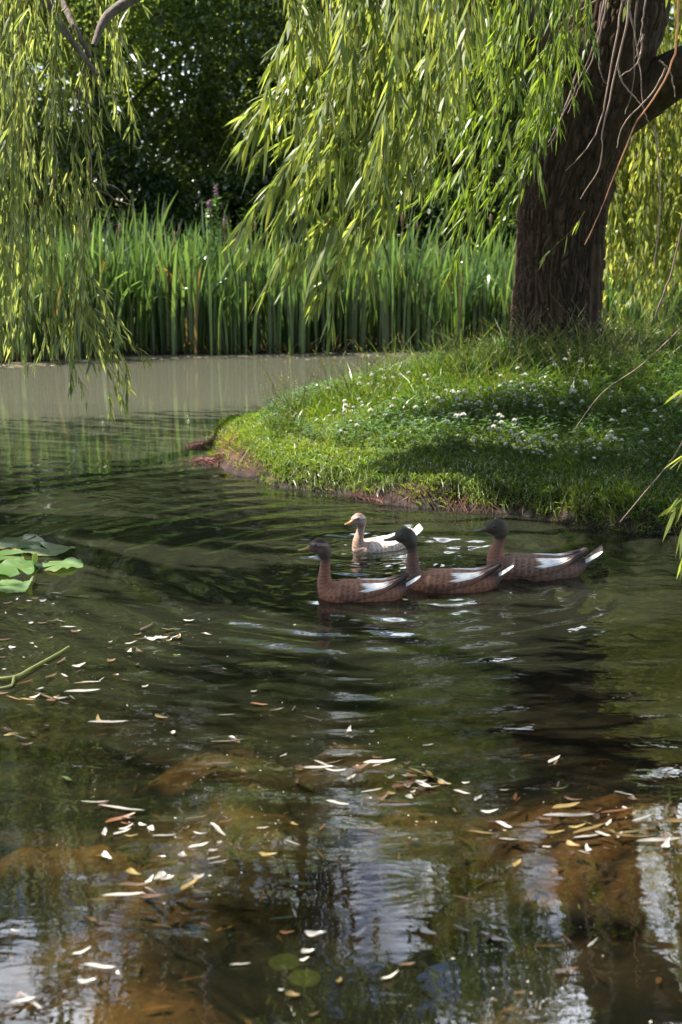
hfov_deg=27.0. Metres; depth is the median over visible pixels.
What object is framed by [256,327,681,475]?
clover leaves
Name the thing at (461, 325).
cattail
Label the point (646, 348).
tall grass
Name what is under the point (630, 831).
fallen leaf
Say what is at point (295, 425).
tall grass
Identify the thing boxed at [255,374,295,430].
tall grass
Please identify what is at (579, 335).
tall grass
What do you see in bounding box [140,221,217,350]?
cattail
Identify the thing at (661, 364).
tall grass
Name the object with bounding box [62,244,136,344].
cattail
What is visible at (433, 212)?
bush
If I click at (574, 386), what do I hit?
tall grass
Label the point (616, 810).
fallen leaf
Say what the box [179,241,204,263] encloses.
cattail
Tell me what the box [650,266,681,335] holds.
cattail
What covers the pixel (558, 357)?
tall grass
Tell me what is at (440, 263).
cattail
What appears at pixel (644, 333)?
tall grass
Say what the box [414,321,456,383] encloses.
tall grass
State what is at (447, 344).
tall grass
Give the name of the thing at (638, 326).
tall grass
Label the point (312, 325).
cattail
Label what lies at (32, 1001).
fallen leaf
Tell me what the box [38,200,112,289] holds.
cattail
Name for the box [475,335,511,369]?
tall grass
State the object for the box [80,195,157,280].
cattail
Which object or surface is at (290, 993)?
fallen leaf
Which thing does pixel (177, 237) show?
cattail
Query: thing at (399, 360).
tall grass
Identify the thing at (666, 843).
fallen leaf
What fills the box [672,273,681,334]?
cattail
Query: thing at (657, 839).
fallen leaf
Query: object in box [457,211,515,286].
cattail
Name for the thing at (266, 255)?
cattail
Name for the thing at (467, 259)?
cattail
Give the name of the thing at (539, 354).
tall grass
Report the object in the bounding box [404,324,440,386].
tall grass
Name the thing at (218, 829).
fallen leaf
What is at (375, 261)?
cattail
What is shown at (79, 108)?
broadleaf tree
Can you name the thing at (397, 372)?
tall grass
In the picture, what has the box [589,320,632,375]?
tall grass
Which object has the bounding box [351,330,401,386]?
tall grass
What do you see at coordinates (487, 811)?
fallen leaf
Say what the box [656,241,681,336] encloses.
cattail
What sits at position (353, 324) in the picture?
cattail
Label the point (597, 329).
tall grass
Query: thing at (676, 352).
tall grass
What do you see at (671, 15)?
broadleaf tree
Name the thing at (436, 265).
cattail
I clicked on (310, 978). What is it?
lily pad
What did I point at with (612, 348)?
tall grass
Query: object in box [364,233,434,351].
cattail
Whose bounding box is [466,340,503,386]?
tall grass
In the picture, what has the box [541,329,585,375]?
tall grass
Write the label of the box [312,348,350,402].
tall grass
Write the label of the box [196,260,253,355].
cattail
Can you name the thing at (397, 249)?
cattail
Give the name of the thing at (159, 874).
fallen leaf
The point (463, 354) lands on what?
tall grass
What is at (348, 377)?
tall grass
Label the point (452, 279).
cattail
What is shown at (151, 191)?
bush
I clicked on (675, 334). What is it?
tall grass
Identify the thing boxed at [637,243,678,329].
cattail
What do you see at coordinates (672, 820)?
fallen leaf
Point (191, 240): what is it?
cattail
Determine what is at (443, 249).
cattail
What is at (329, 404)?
tall grass
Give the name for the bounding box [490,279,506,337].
cattail
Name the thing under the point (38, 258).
cattail
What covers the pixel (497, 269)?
cattail
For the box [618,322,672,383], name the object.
tall grass
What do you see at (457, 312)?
cattail
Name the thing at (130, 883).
fallen leaf
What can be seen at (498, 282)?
cattail
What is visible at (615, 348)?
tall grass
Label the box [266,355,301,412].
tall grass
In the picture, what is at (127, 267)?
cattail
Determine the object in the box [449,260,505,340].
cattail
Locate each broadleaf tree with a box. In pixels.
[0,0,278,249]
[0,1,182,236]
[0,4,49,176]
[8,0,417,242]
[117,0,454,253]
[230,1,534,258]
[314,0,561,261]
[439,0,673,204]
[501,0,679,207]
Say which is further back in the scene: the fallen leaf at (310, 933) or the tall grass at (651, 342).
the tall grass at (651, 342)
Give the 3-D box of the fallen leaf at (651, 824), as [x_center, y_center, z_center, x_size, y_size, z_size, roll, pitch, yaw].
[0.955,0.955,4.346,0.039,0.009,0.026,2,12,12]
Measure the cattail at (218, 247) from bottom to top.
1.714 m
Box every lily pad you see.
[0,534,43,548]
[0,548,24,559]
[0,552,37,576]
[0,576,32,592]
[23,542,75,555]
[35,557,82,571]
[269,953,299,969]
[289,969,320,986]
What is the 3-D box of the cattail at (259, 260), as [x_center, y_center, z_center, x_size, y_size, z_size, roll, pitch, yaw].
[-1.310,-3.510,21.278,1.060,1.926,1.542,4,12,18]
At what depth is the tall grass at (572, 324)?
11.57 m
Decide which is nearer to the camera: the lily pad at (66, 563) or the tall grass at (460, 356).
the lily pad at (66, 563)
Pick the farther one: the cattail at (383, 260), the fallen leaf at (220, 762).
the cattail at (383, 260)
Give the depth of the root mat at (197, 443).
11.88 m
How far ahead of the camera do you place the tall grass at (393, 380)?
11.26 m
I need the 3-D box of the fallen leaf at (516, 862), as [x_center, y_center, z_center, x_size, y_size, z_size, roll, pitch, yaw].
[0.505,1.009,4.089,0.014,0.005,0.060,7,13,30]
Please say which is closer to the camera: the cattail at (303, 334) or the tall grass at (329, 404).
the tall grass at (329, 404)
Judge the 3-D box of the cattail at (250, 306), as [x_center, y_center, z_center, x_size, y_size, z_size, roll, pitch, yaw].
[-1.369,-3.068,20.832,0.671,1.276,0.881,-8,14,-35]
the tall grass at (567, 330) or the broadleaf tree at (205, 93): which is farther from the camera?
the broadleaf tree at (205, 93)
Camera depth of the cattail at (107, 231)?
21.54 m
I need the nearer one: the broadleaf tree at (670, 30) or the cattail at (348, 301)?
the cattail at (348, 301)
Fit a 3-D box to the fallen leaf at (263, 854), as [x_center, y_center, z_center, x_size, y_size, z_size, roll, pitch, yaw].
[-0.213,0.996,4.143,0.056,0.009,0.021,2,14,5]
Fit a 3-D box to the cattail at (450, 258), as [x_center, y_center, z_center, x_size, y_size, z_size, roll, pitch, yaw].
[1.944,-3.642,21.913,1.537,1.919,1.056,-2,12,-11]
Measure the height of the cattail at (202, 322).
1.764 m
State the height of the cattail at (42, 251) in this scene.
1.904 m
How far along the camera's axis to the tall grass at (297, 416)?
10.88 m
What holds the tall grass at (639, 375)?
on the ground at (456, 718)
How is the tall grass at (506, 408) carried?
on the ground at (456, 718)
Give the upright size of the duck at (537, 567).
0.400 m
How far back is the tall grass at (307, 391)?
11.36 m
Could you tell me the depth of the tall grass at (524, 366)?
10.79 m
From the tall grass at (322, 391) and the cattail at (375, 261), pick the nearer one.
the tall grass at (322, 391)
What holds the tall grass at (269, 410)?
on the ground at (456, 718)
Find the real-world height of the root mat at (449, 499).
0.144 m
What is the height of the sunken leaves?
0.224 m
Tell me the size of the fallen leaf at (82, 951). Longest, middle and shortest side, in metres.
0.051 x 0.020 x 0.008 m
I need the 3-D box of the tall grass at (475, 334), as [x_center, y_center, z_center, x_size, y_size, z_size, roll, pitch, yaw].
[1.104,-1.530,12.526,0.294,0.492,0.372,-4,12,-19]
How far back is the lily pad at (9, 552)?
7.94 m
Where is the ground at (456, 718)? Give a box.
[0,228,681,1023]
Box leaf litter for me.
[31,585,680,1022]
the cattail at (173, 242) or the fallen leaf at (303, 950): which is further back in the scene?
the cattail at (173, 242)
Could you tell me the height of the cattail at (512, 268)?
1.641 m
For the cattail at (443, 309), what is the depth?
21.58 m
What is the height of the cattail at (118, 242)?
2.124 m
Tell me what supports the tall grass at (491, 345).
on the ground at (456, 718)
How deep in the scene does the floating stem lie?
5.81 m
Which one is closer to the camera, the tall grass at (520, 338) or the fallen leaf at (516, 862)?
the fallen leaf at (516, 862)
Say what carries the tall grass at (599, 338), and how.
on the ground at (456, 718)
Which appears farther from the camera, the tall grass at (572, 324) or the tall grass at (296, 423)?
the tall grass at (572, 324)
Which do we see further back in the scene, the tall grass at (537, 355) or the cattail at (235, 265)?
the cattail at (235, 265)
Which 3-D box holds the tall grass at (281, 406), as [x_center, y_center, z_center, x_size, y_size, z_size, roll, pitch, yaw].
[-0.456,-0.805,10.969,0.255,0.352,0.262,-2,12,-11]
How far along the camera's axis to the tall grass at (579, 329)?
11.57 m
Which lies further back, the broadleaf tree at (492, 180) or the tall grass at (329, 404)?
the broadleaf tree at (492, 180)
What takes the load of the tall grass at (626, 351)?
on the ground at (456, 718)
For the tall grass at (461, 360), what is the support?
on the ground at (456, 718)
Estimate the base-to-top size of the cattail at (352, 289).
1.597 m
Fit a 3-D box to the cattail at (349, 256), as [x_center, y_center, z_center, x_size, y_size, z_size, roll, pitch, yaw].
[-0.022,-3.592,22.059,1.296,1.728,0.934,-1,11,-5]
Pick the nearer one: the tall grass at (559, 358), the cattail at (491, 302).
the tall grass at (559, 358)
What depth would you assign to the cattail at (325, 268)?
20.95 m
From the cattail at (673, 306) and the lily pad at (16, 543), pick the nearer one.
the lily pad at (16, 543)
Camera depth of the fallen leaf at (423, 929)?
3.69 m
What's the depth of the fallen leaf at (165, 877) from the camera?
4.00 m
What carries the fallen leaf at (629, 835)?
on the water
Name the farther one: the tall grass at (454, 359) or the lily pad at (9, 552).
the tall grass at (454, 359)
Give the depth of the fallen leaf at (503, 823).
4.36 m
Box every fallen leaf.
[9,996,35,1002]
[20,992,40,1007]
[65,689,98,691]
[72,946,90,953]
[77,978,95,982]
[84,963,114,967]
[88,720,127,721]
[101,851,111,858]
[102,892,144,895]
[103,805,141,809]
[105,812,134,821]
[110,969,121,975]
[119,882,147,885]
[126,868,139,874]
[138,893,162,897]
[152,834,174,835]
[154,871,165,878]
[160,875,173,879]
[180,877,197,889]
[189,842,207,846]
[192,889,210,892]
[193,874,203,877]
[209,761,233,763]
[211,823,224,834]
[228,736,239,741]
[259,852,277,855]
[270,915,295,918]
[277,879,313,884]
[285,990,299,995]
[301,948,313,952]
[304,766,330,767]
[305,930,325,935]
[326,800,347,804]
[352,761,371,768]
[352,927,365,934]
[364,759,393,762]
[392,780,415,786]
[416,780,429,786]
[420,926,436,933]
[453,895,476,899]
[480,809,496,812]
[483,932,509,941]
[496,821,510,826]
[512,859,520,865]
[541,830,562,833]
[544,813,591,815]
[548,755,559,762]
[552,802,579,807]
[554,967,576,970]
[566,840,579,845]
[573,823,603,832]
[573,834,597,837]
[600,807,632,812]
[616,828,649,833]
[617,834,645,836]
[633,814,651,820]
[637,837,681,840]
[647,822,659,825]
[657,818,681,821]
[661,837,669,846]
[662,831,667,837]
[670,808,680,814]
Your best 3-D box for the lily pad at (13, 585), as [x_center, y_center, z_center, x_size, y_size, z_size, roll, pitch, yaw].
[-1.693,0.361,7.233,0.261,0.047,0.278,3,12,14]
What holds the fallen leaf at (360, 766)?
on the water
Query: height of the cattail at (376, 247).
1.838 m
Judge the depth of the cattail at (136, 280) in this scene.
20.44 m
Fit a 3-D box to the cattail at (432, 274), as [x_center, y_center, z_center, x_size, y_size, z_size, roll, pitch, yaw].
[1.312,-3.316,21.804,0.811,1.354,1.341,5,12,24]
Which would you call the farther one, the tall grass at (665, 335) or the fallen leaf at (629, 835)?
the tall grass at (665, 335)
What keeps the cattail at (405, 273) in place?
on the ground at (456, 718)
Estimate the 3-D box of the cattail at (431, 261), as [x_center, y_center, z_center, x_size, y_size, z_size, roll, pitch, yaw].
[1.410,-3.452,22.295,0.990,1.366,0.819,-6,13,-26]
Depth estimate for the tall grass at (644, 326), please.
11.67 m
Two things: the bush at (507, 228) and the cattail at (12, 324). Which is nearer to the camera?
the cattail at (12, 324)
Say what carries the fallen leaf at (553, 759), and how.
on the water
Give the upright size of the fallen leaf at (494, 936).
0.009 m
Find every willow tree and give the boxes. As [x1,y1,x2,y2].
[0,0,152,420]
[83,0,681,579]
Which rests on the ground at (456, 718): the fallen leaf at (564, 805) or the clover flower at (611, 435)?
the clover flower at (611, 435)
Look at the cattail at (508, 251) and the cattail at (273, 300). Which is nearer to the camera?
the cattail at (273, 300)
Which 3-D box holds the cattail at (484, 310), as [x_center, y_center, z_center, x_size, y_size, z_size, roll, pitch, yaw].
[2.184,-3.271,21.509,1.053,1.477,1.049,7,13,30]
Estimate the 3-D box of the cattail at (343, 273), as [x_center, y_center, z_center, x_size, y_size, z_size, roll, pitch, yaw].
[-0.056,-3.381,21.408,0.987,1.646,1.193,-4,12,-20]
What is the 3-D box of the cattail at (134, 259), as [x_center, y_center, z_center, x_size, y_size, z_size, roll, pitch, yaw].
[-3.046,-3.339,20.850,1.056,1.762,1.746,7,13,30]
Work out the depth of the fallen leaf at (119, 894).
3.90 m
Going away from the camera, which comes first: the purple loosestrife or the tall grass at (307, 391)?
the tall grass at (307, 391)
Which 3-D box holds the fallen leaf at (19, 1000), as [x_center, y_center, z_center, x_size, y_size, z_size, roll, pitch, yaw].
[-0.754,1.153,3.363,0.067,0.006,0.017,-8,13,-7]
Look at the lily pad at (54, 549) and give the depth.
8.05 m
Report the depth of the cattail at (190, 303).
20.37 m
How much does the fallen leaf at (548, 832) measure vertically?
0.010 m
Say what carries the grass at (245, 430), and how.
on the ground at (456, 718)
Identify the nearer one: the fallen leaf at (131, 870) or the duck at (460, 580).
the fallen leaf at (131, 870)
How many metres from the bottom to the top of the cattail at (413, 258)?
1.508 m
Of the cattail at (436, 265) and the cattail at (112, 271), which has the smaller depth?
the cattail at (112, 271)
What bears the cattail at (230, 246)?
on the ground at (456, 718)
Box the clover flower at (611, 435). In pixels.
[608,434,613,458]
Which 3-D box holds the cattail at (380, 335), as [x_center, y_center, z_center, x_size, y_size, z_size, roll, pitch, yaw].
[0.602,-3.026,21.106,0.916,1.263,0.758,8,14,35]
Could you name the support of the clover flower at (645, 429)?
on the ground at (456, 718)
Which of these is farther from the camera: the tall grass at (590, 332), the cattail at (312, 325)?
the cattail at (312, 325)
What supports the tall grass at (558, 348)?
on the ground at (456, 718)
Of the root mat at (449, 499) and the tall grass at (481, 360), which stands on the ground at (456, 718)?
the tall grass at (481, 360)
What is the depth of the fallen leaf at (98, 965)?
3.52 m
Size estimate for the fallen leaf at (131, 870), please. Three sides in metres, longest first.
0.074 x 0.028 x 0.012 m
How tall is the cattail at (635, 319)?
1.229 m
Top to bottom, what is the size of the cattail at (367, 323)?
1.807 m
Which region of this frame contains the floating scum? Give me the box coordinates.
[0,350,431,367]
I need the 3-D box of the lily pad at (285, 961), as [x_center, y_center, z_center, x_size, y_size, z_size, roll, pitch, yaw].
[-0.142,1.128,3.567,0.079,0.005,0.072,-5,18,-23]
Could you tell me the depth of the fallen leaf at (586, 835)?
4.28 m
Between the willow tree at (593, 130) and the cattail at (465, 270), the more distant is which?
the cattail at (465, 270)
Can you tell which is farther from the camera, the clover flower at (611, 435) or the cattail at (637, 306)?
the cattail at (637, 306)
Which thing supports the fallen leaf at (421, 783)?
on the fallen leaf
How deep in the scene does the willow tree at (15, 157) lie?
8.84 m
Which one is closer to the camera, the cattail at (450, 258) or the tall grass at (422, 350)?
the tall grass at (422, 350)
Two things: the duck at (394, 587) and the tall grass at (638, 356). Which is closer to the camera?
the duck at (394, 587)
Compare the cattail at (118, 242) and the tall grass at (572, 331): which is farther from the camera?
the cattail at (118, 242)
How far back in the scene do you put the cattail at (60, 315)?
19.41 m
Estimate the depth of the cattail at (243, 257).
21.49 m
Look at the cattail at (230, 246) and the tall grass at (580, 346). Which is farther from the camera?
the cattail at (230, 246)
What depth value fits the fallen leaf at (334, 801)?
4.52 m
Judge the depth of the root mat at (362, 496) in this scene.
9.57 m
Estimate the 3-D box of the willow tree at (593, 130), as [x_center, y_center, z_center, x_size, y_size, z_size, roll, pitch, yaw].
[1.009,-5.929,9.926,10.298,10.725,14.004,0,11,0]
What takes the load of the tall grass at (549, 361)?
on the ground at (456, 718)
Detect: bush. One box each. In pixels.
[1,183,35,266]
[6,110,219,275]
[158,120,378,276]
[318,126,516,277]
[470,178,673,276]
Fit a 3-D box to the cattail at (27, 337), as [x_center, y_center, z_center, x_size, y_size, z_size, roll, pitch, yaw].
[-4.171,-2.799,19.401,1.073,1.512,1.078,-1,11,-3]
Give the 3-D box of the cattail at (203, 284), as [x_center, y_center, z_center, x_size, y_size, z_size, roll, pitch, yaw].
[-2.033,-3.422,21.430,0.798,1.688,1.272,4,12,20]
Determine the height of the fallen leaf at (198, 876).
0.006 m
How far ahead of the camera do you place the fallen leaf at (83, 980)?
3.45 m
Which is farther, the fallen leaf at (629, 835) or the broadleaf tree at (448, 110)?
the broadleaf tree at (448, 110)
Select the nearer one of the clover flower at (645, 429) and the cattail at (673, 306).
the clover flower at (645, 429)
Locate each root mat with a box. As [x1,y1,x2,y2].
[180,438,213,451]
[180,450,225,466]
[335,487,398,504]
[434,497,507,514]
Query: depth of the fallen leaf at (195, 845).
4.21 m
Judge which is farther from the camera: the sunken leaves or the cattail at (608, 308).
the cattail at (608, 308)
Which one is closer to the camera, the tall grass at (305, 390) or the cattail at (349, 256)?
the tall grass at (305, 390)
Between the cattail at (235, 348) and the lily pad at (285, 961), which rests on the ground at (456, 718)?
the cattail at (235, 348)
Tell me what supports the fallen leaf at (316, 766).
on the water
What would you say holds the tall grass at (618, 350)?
on the ground at (456, 718)
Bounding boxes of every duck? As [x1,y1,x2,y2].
[298,538,420,602]
[344,513,422,552]
[383,527,514,593]
[474,518,602,581]
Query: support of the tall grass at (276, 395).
on the ground at (456, 718)
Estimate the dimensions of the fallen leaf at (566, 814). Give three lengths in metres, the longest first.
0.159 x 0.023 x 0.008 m
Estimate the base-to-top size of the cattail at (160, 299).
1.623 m
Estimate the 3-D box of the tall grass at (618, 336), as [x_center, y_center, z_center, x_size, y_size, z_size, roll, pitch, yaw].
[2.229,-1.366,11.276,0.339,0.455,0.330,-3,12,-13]
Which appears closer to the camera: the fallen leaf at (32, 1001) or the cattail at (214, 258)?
the fallen leaf at (32, 1001)
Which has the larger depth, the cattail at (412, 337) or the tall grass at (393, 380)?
the cattail at (412, 337)
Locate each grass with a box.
[201,293,681,536]
[248,351,298,408]
[253,389,284,427]
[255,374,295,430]
[259,393,294,436]
[260,372,295,410]
[260,388,290,439]
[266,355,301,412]
[267,387,295,427]
[268,361,325,427]
[272,370,312,423]
[273,351,315,413]
[279,398,308,436]
[281,396,306,433]
[291,358,327,413]
[291,371,317,404]
[305,369,348,407]
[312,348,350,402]
[321,382,344,415]
[322,348,384,408]
[334,357,363,392]
[343,367,378,413]
[348,350,393,414]
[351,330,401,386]
[352,340,395,391]
[355,346,386,395]
[373,349,403,398]
[378,331,415,376]
[387,358,406,386]
[396,322,437,366]
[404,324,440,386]
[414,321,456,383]
[428,312,457,358]
[429,340,477,380]
[433,329,459,357]
[440,331,482,384]
[448,311,490,352]
[450,333,484,376]
[452,322,494,374]
[464,325,502,385]
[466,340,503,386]
[474,341,516,390]
[475,328,503,374]
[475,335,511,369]
[478,319,506,361]
[479,350,506,391]
[482,316,535,377]
[488,377,524,421]
[492,304,537,359]
[492,331,523,374]
[506,303,548,355]
[506,315,547,364]
[507,301,543,349]
[510,329,555,388]
[516,321,547,360]
[520,315,557,357]
[521,319,556,371]
[521,323,552,365]
[533,334,571,377]
[538,318,575,382]
[539,323,577,368]
[539,327,590,388]
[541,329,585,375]
[548,304,586,356]
[548,325,580,370]
[551,295,593,347]
[558,315,582,356]
[558,335,592,370]
[558,341,597,399]
[562,297,601,352]
[563,309,609,364]
[563,313,594,351]
[564,324,613,382]
[566,322,591,365]
[568,296,621,355]
[577,299,624,361]
[577,327,604,376]
[582,307,613,351]
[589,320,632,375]
[591,324,643,386]
[594,323,640,377]
[595,328,636,367]
[598,320,633,371]
[599,311,646,359]
[603,300,652,358]
[607,293,650,349]
[613,328,652,368]
[614,301,663,361]
[618,294,668,352]
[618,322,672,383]
[619,318,667,373]
[623,303,669,355]
[623,307,654,343]
[623,332,653,371]
[626,354,658,384]
[627,314,668,361]
[628,354,656,394]
[629,346,661,383]
[634,308,665,348]
[638,335,657,364]
[646,331,681,387]
[647,315,681,355]
[647,368,681,406]
[650,309,681,347]
[663,310,681,354]
[665,319,681,369]
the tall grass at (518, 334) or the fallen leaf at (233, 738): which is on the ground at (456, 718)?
the tall grass at (518, 334)
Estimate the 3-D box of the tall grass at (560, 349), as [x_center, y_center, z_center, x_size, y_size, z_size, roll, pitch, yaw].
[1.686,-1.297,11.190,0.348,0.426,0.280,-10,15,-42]
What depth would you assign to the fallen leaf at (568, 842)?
4.22 m
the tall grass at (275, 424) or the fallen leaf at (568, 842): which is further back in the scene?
the tall grass at (275, 424)
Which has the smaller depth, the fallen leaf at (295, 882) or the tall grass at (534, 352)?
the fallen leaf at (295, 882)
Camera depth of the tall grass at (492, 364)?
10.88 m
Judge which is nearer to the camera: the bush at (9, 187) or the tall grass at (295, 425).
the tall grass at (295, 425)
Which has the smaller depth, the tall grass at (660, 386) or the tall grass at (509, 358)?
the tall grass at (660, 386)
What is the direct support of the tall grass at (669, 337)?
on the ground at (456, 718)
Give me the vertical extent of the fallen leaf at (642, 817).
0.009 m
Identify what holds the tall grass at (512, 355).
on the ground at (456, 718)
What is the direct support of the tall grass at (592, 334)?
on the ground at (456, 718)
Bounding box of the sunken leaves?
[1,728,681,1023]
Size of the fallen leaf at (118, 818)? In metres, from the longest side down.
0.099 x 0.026 x 0.010 m
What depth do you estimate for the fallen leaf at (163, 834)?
4.28 m
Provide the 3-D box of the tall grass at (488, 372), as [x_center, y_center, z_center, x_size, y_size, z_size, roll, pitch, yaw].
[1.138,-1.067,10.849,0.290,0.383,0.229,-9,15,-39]
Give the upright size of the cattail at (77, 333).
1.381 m
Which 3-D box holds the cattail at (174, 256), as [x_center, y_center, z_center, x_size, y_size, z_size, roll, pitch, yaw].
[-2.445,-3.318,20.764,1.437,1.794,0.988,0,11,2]
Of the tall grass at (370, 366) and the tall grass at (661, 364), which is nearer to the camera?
the tall grass at (661, 364)
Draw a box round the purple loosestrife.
[204,183,228,298]
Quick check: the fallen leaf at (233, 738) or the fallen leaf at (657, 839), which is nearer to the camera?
the fallen leaf at (657, 839)
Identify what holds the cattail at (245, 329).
on the ground at (456, 718)
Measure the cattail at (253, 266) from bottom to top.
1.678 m
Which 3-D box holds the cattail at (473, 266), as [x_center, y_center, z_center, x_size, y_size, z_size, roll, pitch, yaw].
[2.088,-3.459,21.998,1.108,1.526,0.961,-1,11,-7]
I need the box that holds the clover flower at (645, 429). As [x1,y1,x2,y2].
[642,428,648,447]
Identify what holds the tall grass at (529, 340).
on the ground at (456, 718)
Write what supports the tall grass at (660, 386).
on the ground at (456, 718)
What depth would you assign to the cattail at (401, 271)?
21.84 m
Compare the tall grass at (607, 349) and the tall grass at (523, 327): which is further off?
the tall grass at (523, 327)
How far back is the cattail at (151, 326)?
20.35 m
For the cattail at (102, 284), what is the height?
2.008 m
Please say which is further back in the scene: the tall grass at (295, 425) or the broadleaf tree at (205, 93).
the broadleaf tree at (205, 93)
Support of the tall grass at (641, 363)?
on the ground at (456, 718)
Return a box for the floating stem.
[0,646,69,689]
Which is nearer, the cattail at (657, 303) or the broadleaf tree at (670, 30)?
the cattail at (657, 303)
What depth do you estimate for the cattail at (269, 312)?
20.54 m
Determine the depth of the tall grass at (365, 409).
10.85 m
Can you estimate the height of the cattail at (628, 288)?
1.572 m
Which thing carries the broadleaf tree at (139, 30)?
on the ground at (456, 718)
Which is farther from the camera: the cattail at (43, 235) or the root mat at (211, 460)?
the cattail at (43, 235)
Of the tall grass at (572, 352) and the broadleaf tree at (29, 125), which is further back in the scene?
the broadleaf tree at (29, 125)
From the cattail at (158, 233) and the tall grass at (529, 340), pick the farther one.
the cattail at (158, 233)
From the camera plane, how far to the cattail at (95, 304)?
19.88 m
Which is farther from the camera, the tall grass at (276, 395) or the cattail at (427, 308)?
the cattail at (427, 308)
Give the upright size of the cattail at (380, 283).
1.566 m
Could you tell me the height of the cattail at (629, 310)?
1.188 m
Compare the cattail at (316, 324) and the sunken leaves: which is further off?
the cattail at (316, 324)
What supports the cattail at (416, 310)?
on the ground at (456, 718)
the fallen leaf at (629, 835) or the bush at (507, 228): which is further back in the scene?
the bush at (507, 228)
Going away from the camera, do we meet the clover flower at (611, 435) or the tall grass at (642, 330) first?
the clover flower at (611, 435)
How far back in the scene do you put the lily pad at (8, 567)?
7.64 m
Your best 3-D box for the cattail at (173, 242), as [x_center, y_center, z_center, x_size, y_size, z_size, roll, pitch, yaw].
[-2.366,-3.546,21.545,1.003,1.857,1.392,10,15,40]
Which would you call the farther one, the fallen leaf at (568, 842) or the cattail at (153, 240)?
the cattail at (153, 240)
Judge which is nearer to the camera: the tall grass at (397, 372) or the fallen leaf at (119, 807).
the fallen leaf at (119, 807)
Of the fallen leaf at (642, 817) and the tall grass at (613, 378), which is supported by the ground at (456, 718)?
the tall grass at (613, 378)
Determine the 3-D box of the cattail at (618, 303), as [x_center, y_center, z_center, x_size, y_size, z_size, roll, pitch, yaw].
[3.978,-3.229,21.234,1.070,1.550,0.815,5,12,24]
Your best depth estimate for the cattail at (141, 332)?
20.22 m
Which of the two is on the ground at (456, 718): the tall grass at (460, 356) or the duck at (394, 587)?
the tall grass at (460, 356)
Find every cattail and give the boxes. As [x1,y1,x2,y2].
[0,208,42,285]
[0,240,52,358]
[0,254,38,359]
[2,283,39,362]
[15,218,69,350]
[15,254,65,359]
[26,216,90,278]
[26,222,80,350]
[27,265,78,361]
[29,224,105,357]
[37,206,101,282]
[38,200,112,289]
[47,217,126,357]
[50,271,91,360]
[55,204,128,263]
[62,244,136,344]
[64,211,150,351]
[66,211,134,258]
[66,228,127,345]
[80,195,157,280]
[90,227,159,334]
[93,215,150,351]
[96,197,180,342]
[97,252,158,353]
[102,191,177,273]
[117,212,206,347]
[133,214,184,263]
[134,269,169,352]
[136,222,180,262]
[139,223,205,335]
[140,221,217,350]
[140,223,206,335]
[143,219,214,265]
[143,242,204,355]
[157,233,231,354]
[158,218,236,353]
[164,227,200,256]
[166,248,215,353]
[179,208,259,348]
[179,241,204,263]
[182,200,228,260]
[183,238,217,341]
[196,212,261,346]
[196,230,246,330]
[196,233,262,287]
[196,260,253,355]
[197,237,232,321]
[212,287,254,354]
[218,233,289,343]
[219,247,268,354]
[226,212,281,339]
[227,268,257,343]
[228,240,253,272]
[236,211,312,353]
[242,236,292,353]
[243,215,302,262]
[245,240,271,273]
[271,244,320,353]
[275,219,358,353]
[275,270,321,353]
[285,236,320,343]
[297,242,330,302]
[298,283,320,341]
[299,228,342,346]
[312,235,354,309]
[316,250,368,344]
[321,255,358,343]
[322,248,377,351]
[328,221,381,280]
[340,234,400,347]
[343,255,370,336]
[344,235,367,269]
[348,249,403,335]
[353,233,398,281]
[356,221,421,344]
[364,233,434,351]
[366,265,413,351]
[370,207,443,351]
[370,239,404,334]
[372,223,415,271]
[372,241,417,311]
[383,270,415,347]
[389,237,460,351]
[394,217,449,270]
[398,249,447,273]
[399,237,433,269]
[401,241,441,279]
[402,256,439,350]
[403,254,450,329]
[403,266,436,327]
[413,251,456,336]
[415,247,454,295]
[416,241,459,338]
[417,226,471,282]
[427,239,488,339]
[428,248,455,322]
[430,266,486,347]
[438,250,486,346]
[439,215,502,286]
[439,249,487,342]
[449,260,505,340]
[452,243,498,307]
[455,247,474,273]
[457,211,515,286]
[463,248,514,343]
[464,242,505,275]
[467,265,507,335]
[473,234,513,329]
[478,254,514,294]
[481,236,513,338]
[482,231,515,285]
[489,249,512,341]
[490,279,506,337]
[491,256,510,333]
[602,259,633,333]
[607,287,608,327]
[608,265,645,322]
[608,282,640,328]
[629,282,663,334]
[629,290,641,334]
[631,264,680,333]
[636,286,681,338]
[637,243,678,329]
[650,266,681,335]
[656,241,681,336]
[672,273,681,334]
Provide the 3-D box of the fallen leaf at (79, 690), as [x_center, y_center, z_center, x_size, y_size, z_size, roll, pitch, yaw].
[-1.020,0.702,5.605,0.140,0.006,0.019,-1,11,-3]
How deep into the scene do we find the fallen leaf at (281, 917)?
3.77 m
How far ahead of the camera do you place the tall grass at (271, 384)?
11.89 m
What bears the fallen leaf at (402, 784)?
on the water
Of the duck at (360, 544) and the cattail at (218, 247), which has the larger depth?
the cattail at (218, 247)
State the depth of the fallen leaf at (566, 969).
3.51 m
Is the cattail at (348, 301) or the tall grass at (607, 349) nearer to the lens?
the tall grass at (607, 349)
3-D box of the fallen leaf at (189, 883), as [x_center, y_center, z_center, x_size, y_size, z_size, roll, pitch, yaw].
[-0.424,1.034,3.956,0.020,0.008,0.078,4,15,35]
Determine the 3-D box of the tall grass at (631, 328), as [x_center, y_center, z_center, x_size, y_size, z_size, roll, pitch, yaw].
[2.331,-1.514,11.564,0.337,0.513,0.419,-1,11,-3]
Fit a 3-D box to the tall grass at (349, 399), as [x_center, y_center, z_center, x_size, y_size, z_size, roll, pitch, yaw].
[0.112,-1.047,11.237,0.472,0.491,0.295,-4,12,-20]

